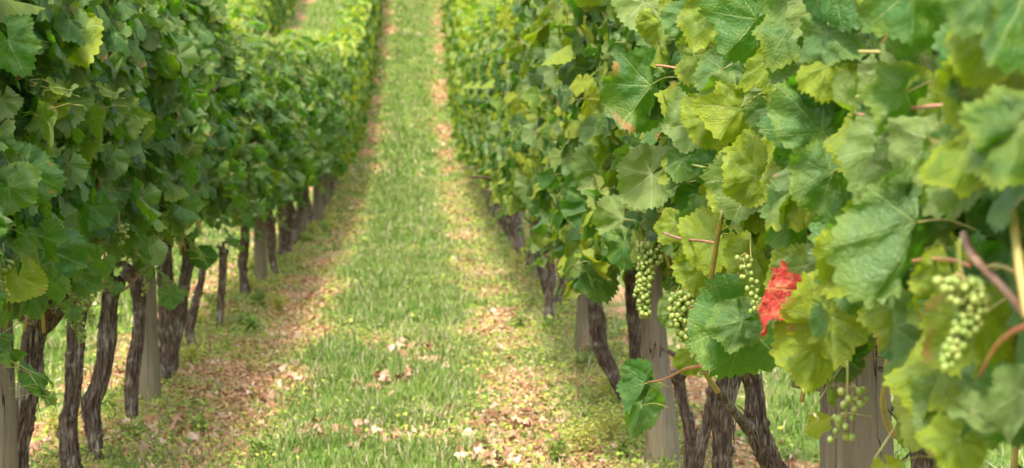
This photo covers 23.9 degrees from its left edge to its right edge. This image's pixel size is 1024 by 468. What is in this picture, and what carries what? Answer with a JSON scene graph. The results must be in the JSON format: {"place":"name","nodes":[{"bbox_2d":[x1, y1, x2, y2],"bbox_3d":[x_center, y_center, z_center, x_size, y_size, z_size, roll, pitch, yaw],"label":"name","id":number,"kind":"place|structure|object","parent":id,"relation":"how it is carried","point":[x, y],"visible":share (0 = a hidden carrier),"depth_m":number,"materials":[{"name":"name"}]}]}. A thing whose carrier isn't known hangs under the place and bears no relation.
{"place":"outdoors","nodes":[
{"label":"outdoors","id":0,"kind":"place"},
{"bbox_2d":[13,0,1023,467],"bbox_3d":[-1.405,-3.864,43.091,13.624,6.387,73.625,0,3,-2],"label":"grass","id":1,"kind":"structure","parent":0,"point":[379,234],"depth_m":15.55,"materials":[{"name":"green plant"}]},
{"bbox_2d":[13,0,1023,467],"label":"ground","id":2,"kind":"structure","parent":0,"point":[393,4],"depth_m":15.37,"materials":[{"name":"soil"}]},
{"bbox_2d":[0,302,18,467],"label":"vineyard post","id":3,"kind":"object","parent":2,"relation":"on","point":[8,441],"visible":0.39,"depth_m":7.95,"materials":[{"name":"grey wood"}]},
{"bbox_2d":[0,0,109,330],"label":"grapevine","id":4,"kind":"object","parent":3,"relation":"attached to","point":[50,134],"visible":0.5,"depth_m":7.08,"materials":[{"name":"green plant"}]},
{"bbox_2d":[0,129,53,391],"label":"grapevine","id":5,"kind":"object","parent":2,"relation":"on","point":[15,355],"visible":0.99,"depth_m":6.24,"materials":[{"name":"green plant"}]},
{"bbox_2d":[0,0,66,407],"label":"grapevine","id":6,"kind":"object","parent":2,"relation":"on","point":[11,103],"visible":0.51,"depth_m":6.56,"materials":[{"name":"green plant"}]},
{"bbox_2d":[35,405,79,441],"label":"weed plant","id":7,"kind":"object","parent":2,"relation":"on","point":[55,425],"visible":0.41,"depth_m":10.82,"materials":[{"name":"green plant"}]},
{"bbox_2d":[0,0,151,467],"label":"grapevine","id":8,"kind":"object","parent":2,"relation":"on","point":[33,174],"visible":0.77,"depth_m":7.97,"materials":[{"name":"green plant"}]},
{"bbox_2d":[32,0,189,467],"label":"grapevine","id":9,"kind":"object","parent":2,"relation":"on","point":[139,201],"visible":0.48,"depth_m":9.31,"materials":[{"name":"green plant"}]},
{"bbox_2d":[120,415,152,436],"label":"weed plant","id":10,"kind":"object","parent":2,"relation":"on","point":[141,422],"visible":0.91,"depth_m":10.90,"materials":[{"name":"green plant"}]},
{"bbox_2d":[84,413,199,453],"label":"dead leaves","id":11,"kind":"object","parent":2,"relation":"on","point":[177,419],"visible":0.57,"depth_m":11.09,"materials":[{"name":"brown plant"}]},
{"bbox_2d":[78,0,210,460],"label":"grapevine","id":12,"kind":"object","parent":2,"relation":"on","point":[176,125],"visible":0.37,"depth_m":10.10,"materials":[{"name":"green plant"}]},
{"bbox_2d":[132,237,161,403],"bbox_3d":[-1.853,-0.063,12.150,0.182,2.026,0.130,0,3,-2],"label":"vineyard post","id":13,"kind":"object","parent":2,"relation":"on","point":[150,379],"visible":0.2,"depth_m":12.13,"materials":[{"name":"grey wood"}]},
{"bbox_2d":[113,0,221,419],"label":"grapevine","id":14,"kind":"object","parent":2,"relation":"on","point":[201,77],"visible":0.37,"depth_m":11.47,"materials":[{"name":"green plant"}]},
{"bbox_2d":[93,0,249,386],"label":"grapevine","id":15,"kind":"object","parent":2,"relation":"on","point":[225,136],"visible":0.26,"depth_m":12.83,"materials":[{"name":"green plant"}]},
{"bbox_2d":[179,338,201,361],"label":"weed plant","id":16,"kind":"object","parent":2,"relation":"on","point":[189,353],"visible":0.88,"depth_m":13.87,"materials":[{"name":"green plant"}]},
{"bbox_2d":[172,0,245,375],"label":"grapevine","id":17,"kind":"object","parent":2,"relation":"on","point":[208,251],"visible":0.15,"depth_m":13.26,"materials":[{"name":"green plant"}]},
{"bbox_2d":[184,5,261,350],"bbox_3d":[-1.934,-0.281,14.741,0.863,2.251,1.291,0,3,-2],"label":"grapevine","id":18,"kind":"object","parent":2,"relation":"on","point":[244,113],"visible":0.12,"depth_m":14.70,"materials":[{"name":"green plant"}]},
{"bbox_2d":[188,16,290,230],"bbox_3d":[-2.033,-0.796,17.426,0.915,1.565,1.294,0,3,-2],"label":"grapevine","id":19,"kind":"object","parent":2,"relation":"on","point":[270,114],"visible":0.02,"depth_m":17.42,"materials":[{"name":"green plant"}]},
{"bbox_2d":[204,13,282,326],"bbox_3d":[-1.998,-0.386,16.227,0.915,2.269,1.294,0,3,-2],"label":"grapevine","id":20,"kind":"object","parent":2,"relation":"on","point":[257,190],"visible":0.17,"depth_m":15.98,"materials":[{"name":"green plant"}]},
{"bbox_2d":[228,0,263,34],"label":"grapevine","id":21,"kind":"object","parent":2,"relation":"on","point":[257,31],"visible":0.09,"depth_m":51.74,"materials":[{"name":"green plant"}]},
{"bbox_2d":[195,25,301,294],"bbox_3d":[-2.112,-0.505,18.953,0.936,2.273,1.438,0,3,-2],"label":"grapevine","id":22,"kind":"object","parent":2,"relation":"on","point":[295,103],"visible":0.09,"depth_m":19.04,"materials":[{"name":"green plant"}]},
{"bbox_2d":[193,373,311,416],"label":"dead leaves","id":23,"kind":"object","parent":2,"relation":"on","point":[262,394],"visible":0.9,"depth_m":12.53,"materials":[{"name":"brown plant"}]},
{"bbox_2d":[242,432,274,458],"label":"weed plant","id":24,"kind":"object","parent":2,"relation":"on","point":[258,443],"visible":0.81,"depth_m":10.46,"materials":[{"name":"green plant"}]},
{"bbox_2d":[254,216,267,280],"bbox_3d":[-2.154,-0.493,20.634,0.139,2.038,0.119,0,3,-2],"label":"vineyard post","id":25,"kind":"object","parent":2,"relation":"on","point":[260,258],"visible":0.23,"depth_m":20.62,"materials":[{"name":"grey wood"}]},
{"bbox_2d":[235,17,299,230],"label":"grapevine","id":26,"kind":"object","parent":2,"relation":"on","point":[284,85],"visible":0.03,"depth_m":18.25,"materials":[{"name":"green plant"}]},
{"bbox_2d":[262,288,290,311],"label":"weed plant","id":27,"kind":"object","parent":2,"relation":"on","point":[279,302],"visible":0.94,"depth_m":17.96,"materials":[{"name":"green plant"}]},
{"bbox_2d":[251,32,320,274],"bbox_3d":[-2.185,-0.623,21.595,0.954,2.334,1.390,0,3,-2],"label":"grapevine","id":28,"kind":"object","parent":2,"relation":"on","point":[308,163],"visible":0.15,"depth_m":21.55,"materials":[{"name":"green plant"}]},
{"bbox_2d":[265,30,308,202],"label":"grapevine","id":29,"kind":"object","parent":2,"relation":"on","point":[299,178],"visible":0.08,"depth_m":20.10,"materials":[{"name":"green plant"}]},
{"bbox_2d":[261,37,319,262],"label":"grapevine","id":30,"kind":"object","parent":2,"relation":"on","point":[306,84],"visible":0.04,"depth_m":22.46,"materials":[{"name":"green plant"}]},
{"bbox_2d":[261,28,327,258],"bbox_3d":[-2.308,-0.828,23.847,1.007,2.415,1.322,0,3,-2],"label":"grapevine","id":31,"kind":"object","parent":2,"relation":"on","point":[319,113],"visible":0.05,"depth_m":23.82,"materials":[{"name":"green plant"}]},
{"bbox_2d":[269,357,324,372],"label":"dead leaves","id":32,"kind":"object","parent":2,"relation":"on","point":[284,367],"visible":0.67,"depth_m":13.90,"materials":[{"name":"brown plant"}]},
{"bbox_2d":[271,31,327,253],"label":"grapevine","id":33,"kind":"object","parent":2,"relation":"on","point":[289,204],"visible":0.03,"depth_m":24.55,"materials":[{"name":"green plant"}]},
{"bbox_2d":[287,33,335,246],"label":"grapevine","id":34,"kind":"object","parent":2,"relation":"on","point":[323,81],"visible":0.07,"depth_m":25.99,"materials":[{"name":"green plant"}]},
{"bbox_2d":[280,28,348,225],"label":"grapevine","id":35,"kind":"object","parent":2,"relation":"on","point":[342,79],"visible":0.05,"depth_m":29.27,"materials":[{"name":"green plant"}]},
{"bbox_2d":[287,31,344,223],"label":"grapevine","id":36,"kind":"object","parent":2,"relation":"on","point":[335,78],"visible":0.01,"depth_m":29.98,"materials":[{"name":"green plant"}]},
{"bbox_2d":[297,40,335,238],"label":"grapevine","id":37,"kind":"object","parent":2,"relation":"on","point":[326,106],"visible":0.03,"depth_m":26.94,"materials":[{"name":"green plant"}]},
{"bbox_2d":[313,178,322,221],"bbox_3d":[-2.533,-1.050,31.513,0.141,2.040,0.142,0,3,-2],"label":"vineyard post","id":38,"kind":"object","parent":2,"relation":"on","point":[318,204],"visible":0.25,"depth_m":31.49,"materials":[{"name":"grey wood"}]},
{"bbox_2d":[298,35,343,232],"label":"grapevine","id":39,"kind":"object","parent":2,"relation":"on","point":[330,147],"visible":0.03,"depth_m":27.93,"materials":[{"name":"green plant"}]},
{"bbox_2d":[294,30,348,175],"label":"grapevine","id":40,"kind":"object","parent":2,"relation":"on","point":[342,168],"visible":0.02,"depth_m":32.19,"materials":[{"name":"green plant"}]},
{"bbox_2d":[297,33,347,222],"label":"grapevine","id":41,"kind":"object","parent":2,"relation":"on","point":[331,46],"visible":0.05,"depth_m":31.20,"materials":[{"name":"green plant"}]},
{"bbox_2d":[303,31,351,183],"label":"grapevine","id":42,"kind":"object","parent":2,"relation":"on","point":[339,48],"visible":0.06,"depth_m":33.73,"materials":[{"name":"green plant"}]},
{"bbox_2d":[299,417,357,446],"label":"dead leaves","id":43,"kind":"object","parent":2,"relation":"on","point":[319,427],"visible":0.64,"depth_m":11.07,"materials":[{"name":"brown plant"}]},
{"bbox_2d":[313,26,355,209],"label":"grapevine","id":44,"kind":"object","parent":2,"relation":"on","point":[347,158],"visible":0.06,"depth_m":34.42,"materials":[{"name":"green plant"}]},
{"bbox_2d":[321,32,360,190],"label":"grapevine","id":45,"kind":"object","parent":2,"relation":"on","point":[356,127],"visible":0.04,"depth_m":38.81,"materials":[{"name":"green plant"}]},
{"bbox_2d":[331,40,355,199],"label":"grapevine","id":46,"kind":"object","parent":2,"relation":"on","point":[353,154],"visible":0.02,"depth_m":36.31,"materials":[{"name":"green plant"}]},
{"bbox_2d":[332,38,358,194],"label":"grapevine","id":47,"kind":"object","parent":2,"relation":"on","point":[351,72],"visible":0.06,"depth_m":37.48,"materials":[{"name":"green plant"}]},
{"bbox_2d":[332,34,362,183],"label":"grapevine","id":48,"kind":"object","parent":2,"relation":"on","point":[350,43],"visible":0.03,"depth_m":40.16,"materials":[{"name":"green plant"}]},
{"bbox_2d":[328,27,367,135],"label":"grapevine","id":49,"kind":"object","parent":2,"relation":"on","point":[360,57],"visible":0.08,"depth_m":43.90,"materials":[{"name":"green plant"}]},
{"bbox_2d":[328,21,368,124],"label":"grapevine","id":50,"kind":"object","parent":2,"relation":"on","point":[365,119],"depth_m":45.24,"materials":[{"name":"green plant"}]},
{"bbox_2d":[332,25,365,178],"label":"grapevine","id":51,"kind":"object","parent":2,"relation":"on","point":[360,136],"visible":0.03,"depth_m":40.80,"materials":[{"name":"green plant"}]},
{"bbox_2d":[332,10,372,119],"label":"grapevine","id":52,"kind":"object","parent":2,"relation":"on","point":[357,20],"visible":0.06,"depth_m":47.21,"materials":[{"name":"green plant"}]},
{"bbox_2d":[336,18,369,126],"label":"grapevine","id":53,"kind":"object","parent":2,"relation":"on","point":[359,29],"visible":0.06,"depth_m":46.53,"materials":[{"name":"green plant"}]},
{"bbox_2d":[340,6,373,101],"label":"grapevine","id":54,"kind":"object","parent":2,"relation":"on","point":[368,36],"visible":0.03,"depth_m":50.23,"materials":[{"name":"green plant"}]},
{"bbox_2d":[339,0,374,89],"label":"grapevine","id":55,"kind":"object","parent":2,"relation":"on","point":[342,6],"visible":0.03,"depth_m":51.34,"materials":[{"name":"green plant"}]},
{"bbox_2d":[344,0,375,91],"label":"grapevine","id":56,"kind":"object","parent":2,"relation":"on","point":[367,6],"visible":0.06,"depth_m":52.92,"materials":[{"name":"green plant"}]},
{"bbox_2d":[340,418,416,441],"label":"dead leaves","id":57,"kind":"object","parent":2,"relation":"on","point":[366,422],"visible":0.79,"depth_m":11.07,"materials":[{"name":"brown plant"}]},
{"bbox_2d":[352,369,410,395],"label":"dead leaves","id":58,"kind":"object","parent":2,"relation":"on","point":[384,376],"visible":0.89,"depth_m":13.09,"materials":[{"name":"brown plant"}]},
{"bbox_2d":[371,337,431,356],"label":"dead leaves","id":59,"kind":"object","parent":2,"relation":"on","point":[392,348],"visible":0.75,"depth_m":14.88,"materials":[{"name":"brown plant"}]},
{"bbox_2d":[16,2,819,467],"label":"fallen leaves","id":60,"kind":"object","parent":2,"relation":"on","point":[46,440],"visible":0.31,"depth_m":13.47,"materials":[{"name":"brown plant"}]},
{"bbox_2d":[446,1,477,113],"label":"grapevine","id":61,"kind":"object","parent":2,"relation":"on","point":[459,12],"visible":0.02,"depth_m":48.06,"materials":[{"name":"green plant"}]},
{"bbox_2d":[450,20,474,131],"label":"grapevine","id":62,"kind":"object","parent":2,"relation":"on","point":[453,55],"visible":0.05,"depth_m":44.74,"materials":[{"name":"green plant"}]},
{"bbox_2d":[456,30,470,163],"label":"grapevine","id":63,"kind":"object","parent":2,"relation":"on","point":[463,53],"visible":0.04,"depth_m":38.31,"materials":[{"name":"green plant"}]},
{"bbox_2d":[446,0,480,98],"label":"grapevine","id":64,"kind":"object","parent":2,"relation":"on","point":[450,30],"visible":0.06,"depth_m":51.17,"materials":[{"name":"green plant"}]},
{"bbox_2d":[451,15,477,170],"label":"grapevine","id":65,"kind":"object","parent":2,"relation":"on","point":[456,134],"visible":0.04,"depth_m":41.66,"materials":[{"name":"green plant"}]},
{"bbox_2d":[461,35,475,185],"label":"grapevine","id":66,"kind":"object","parent":2,"relation":"on","point":[464,71],"visible":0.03,"depth_m":33.61,"materials":[{"name":"green plant"}]},
{"bbox_2d":[463,11,484,185],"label":"grapevine","id":67,"kind":"object","parent":2,"relation":"on","point":[474,75],"visible":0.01,"depth_m":30.21,"materials":[{"name":"green plant"}]},
{"bbox_2d":[458,8,494,216],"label":"grapevine","id":68,"kind":"object","parent":2,"relation":"on","point":[462,125],"visible":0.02,"depth_m":33.09,"materials":[{"name":"green plant"}]},
{"bbox_2d":[436,438,520,467],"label":"dead leaves","id":69,"kind":"object","parent":2,"relation":"on","point":[489,455],"visible":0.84,"depth_m":10.36,"materials":[{"name":"brown plant"}]},
{"bbox_2d":[462,15,497,220],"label":"grapevine","id":70,"kind":"object","parent":2,"relation":"on","point":[475,35],"visible":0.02,"depth_m":32.11,"materials":[{"name":"green plant"}]},
{"bbox_2d":[463,14,497,222],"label":"grapevine","id":71,"kind":"object","parent":2,"relation":"on","point":[474,46],"visible":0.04,"depth_m":30.42,"materials":[{"name":"green plant"}]},
{"bbox_2d":[461,0,503,231],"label":"grapevine","id":72,"kind":"object","parent":2,"relation":"on","point":[469,132],"visible":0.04,"depth_m":28.66,"materials":[{"name":"green plant"}]},
{"bbox_2d":[468,9,506,236],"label":"grapevine","id":73,"kind":"object","parent":2,"relation":"on","point":[482,26],"visible":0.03,"depth_m":27.90,"materials":[{"name":"green plant"}]},
{"bbox_2d":[469,5,510,243],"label":"grapevine","id":74,"kind":"object","parent":2,"relation":"on","point":[484,40],"visible":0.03,"depth_m":26.13,"materials":[{"name":"green plant"}]},
{"bbox_2d":[470,1,510,238],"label":"grapevine","id":75,"kind":"object","parent":2,"relation":"on","point":[485,75],"visible":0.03,"depth_m":25.89,"materials":[{"name":"green plant"}]},
{"bbox_2d":[468,0,526,260],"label":"grapevine","id":76,"kind":"object","parent":2,"relation":"on","point":[513,230],"visible":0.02,"depth_m":23.49,"materials":[{"name":"green plant"}]},
{"bbox_2d":[472,0,524,246],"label":"grapevine","id":77,"kind":"object","parent":2,"relation":"on","point":[478,136],"visible":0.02,"depth_m":24.38,"materials":[{"name":"green plant"}]},
{"bbox_2d":[437,401,568,445],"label":"dead leaves","id":78,"kind":"object","parent":2,"relation":"on","point":[516,422],"visible":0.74,"depth_m":11.39,"materials":[{"name":"brown plant"}]},
{"bbox_2d":[480,3,528,214],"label":"grapevine","id":79,"kind":"object","parent":2,"relation":"on","point":[498,72],"visible":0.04,"depth_m":21.49,"materials":[{"name":"green plant"}]},
{"bbox_2d":[480,3,529,268],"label":"grapevine","id":80,"kind":"object","parent":2,"relation":"on","point":[495,42],"visible":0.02,"depth_m":21.90,"materials":[{"name":"green plant"}]},
{"bbox_2d":[483,0,546,285],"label":"grapevine","id":81,"kind":"object","parent":2,"relation":"on","point":[490,144],"visible":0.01,"depth_m":20.35,"materials":[{"name":"green plant"}]},
{"bbox_2d":[489,0,546,294],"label":"grapevine","id":82,"kind":"object","parent":2,"relation":"on","point":[515,59],"visible":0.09,"depth_m":18.93,"materials":[{"name":"green plant"}]},
{"bbox_2d":[495,17,555,320],"bbox_3d":[0.356,-0.650,16.814,0.927,2.873,1.286,0,3,-2],"label":"grapevine","id":83,"kind":"object","parent":2,"relation":"on","point":[507,150],"visible":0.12,"depth_m":16.89,"materials":[{"name":"green plant"}]},
{"bbox_2d":[511,0,549,260],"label":"grapevine","id":84,"kind":"object","parent":2,"relation":"on","point":[520,9],"visible":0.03,"depth_m":15.23,"materials":[{"name":"green plant"}]},
{"bbox_2d":[497,0,567,307],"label":"grapevine","id":85,"kind":"object","parent":2,"relation":"on","point":[511,45],"visible":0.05,"depth_m":17.80,"materials":[{"name":"green plant"}]},
{"bbox_2d":[522,0,562,266],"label":"grapevine","id":86,"kind":"object","parent":2,"relation":"on","point":[545,17],"visible":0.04,"depth_m":13.82,"materials":[{"name":"green plant"}]},
{"bbox_2d":[520,0,566,270],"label":"grapevine","id":87,"kind":"object","parent":2,"relation":"on","point":[548,200],"visible":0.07,"depth_m":13.18,"materials":[{"name":"green plant"}]},
{"bbox_2d":[538,437,570,463],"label":"weed plant","id":88,"kind":"object","parent":2,"relation":"on","point":[556,449],"visible":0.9,"depth_m":10.28,"materials":[{"name":"green plant"}]},
{"bbox_2d":[568,349,595,370],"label":"weed plant","id":89,"kind":"object","parent":2,"relation":"on","point":[584,360],"visible":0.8,"depth_m":13.58,"materials":[{"name":"green plant"}]},
{"bbox_2d":[575,293,593,356],"bbox_3d":[0.495,-0.178,14.340,0.268,2.022,0.148,0,3,-2],"label":"vineyard post","id":90,"kind":"object","parent":2,"relation":"on","point":[582,306],"visible":0.13,"depth_m":14.32,"materials":[{"name":"grey wood"}]},
{"bbox_2d":[552,404,621,453],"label":"weed plant","id":91,"kind":"object","parent":2,"relation":"on","point":[589,430],"visible":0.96,"depth_m":10.45,"materials":[{"name":"green plant"}]},
{"bbox_2d":[541,0,643,403],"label":"grapevine","id":92,"kind":"object","parent":2,"relation":"on","point":[586,22],"visible":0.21,"depth_m":10.89,"materials":[{"name":"green plant"}]},
{"bbox_2d":[529,15,679,400],"bbox_3d":[0.541,-0.406,12.384,0.895,2.739,2.065,0,3,-2],"label":"grapevine","id":93,"kind":"object","parent":2,"relation":"on","point":[560,224],"visible":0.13,"depth_m":12.07,"materials":[{"name":"green plant"}]},
{"bbox_2d":[586,396,625,442],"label":"weed plant","id":94,"kind":"object","parent":2,"relation":"on","point":[610,431],"visible":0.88,"depth_m":10.71,"materials":[{"name":"green plant"}]},
{"bbox_2d":[557,0,672,286],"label":"grapevine","id":95,"kind":"object","parent":2,"relation":"on","point":[598,131],"visible":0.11,"depth_m":9.92,"materials":[{"name":"green plant"}]},
{"bbox_2d":[610,430,642,460],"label":"weed plant","id":96,"kind":"object","parent":2,"relation":"on","point":[624,442],"visible":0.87,"depth_m":10.16,"materials":[{"name":"green plant"}]},
{"bbox_2d":[569,0,697,467],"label":"grapevine","id":97,"kind":"object","parent":2,"relation":"on","point":[583,166],"visible":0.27,"depth_m":9.23,"materials":[{"name":"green plant"}]},
{"bbox_2d":[591,194,715,467],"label":"grapevine","id":98,"kind":"object","parent":2,"relation":"on","point":[608,220],"visible":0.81,"depth_m":8.67,"materials":[{"name":"green plant"}]},
{"bbox_2d":[636,253,681,467],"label":"vineyard post","id":99,"kind":"object","parent":2,"relation":"on","point":[653,341],"visible":0.44,"depth_m":9.92,"materials":[{"name":"grey wood"}]},
{"bbox_2d":[610,0,740,467],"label":"grapevine","id":100,"kind":"object","parent":2,"relation":"on","point":[643,194],"visible":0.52,"depth_m":7.69,"materials":[{"name":"green plant"}]},
{"bbox_2d":[598,0,788,467],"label":"grapevine","id":101,"kind":"object","parent":2,"relation":"on","point":[634,100],"visible":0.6,"depth_m":7.40,"materials":[{"name":"green plant"}]},
{"bbox_2d":[660,0,892,411],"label":"grapevine","id":102,"kind":"object","parent":2,"relation":"on","point":[689,28],"visible":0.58,"depth_m":6.04,"materials":[{"name":"green plant"}]},
{"bbox_2d":[685,0,939,467],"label":"grapevine","id":103,"kind":"object","parent":2,"relation":"on","point":[730,335],"visible":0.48,"depth_m":5.05,"materials":[{"name":"green plant"}]},
{"bbox_2d":[820,338,893,467],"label":"vineyard post","id":104,"kind":"object","parent":2,"relation":"on","point":[861,450],"visible":0.3,"depth_m":5.65,"materials":[{"name":"grey wood"}]},
{"bbox_2d":[755,0,1023,467],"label":"grapevine","id":105,"kind":"object","parent":2,"relation":"on","point":[815,106],"visible":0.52,"depth_m":4.05,"materials":[{"name":"green plant"}]},
{"bbox_2d":[826,0,1023,467],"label":"grapevine","id":106,"kind":"object","parent":2,"relation":"on","point":[949,324],"visible":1,"depth_m":2.99,"materials":[{"name":"green plant"}]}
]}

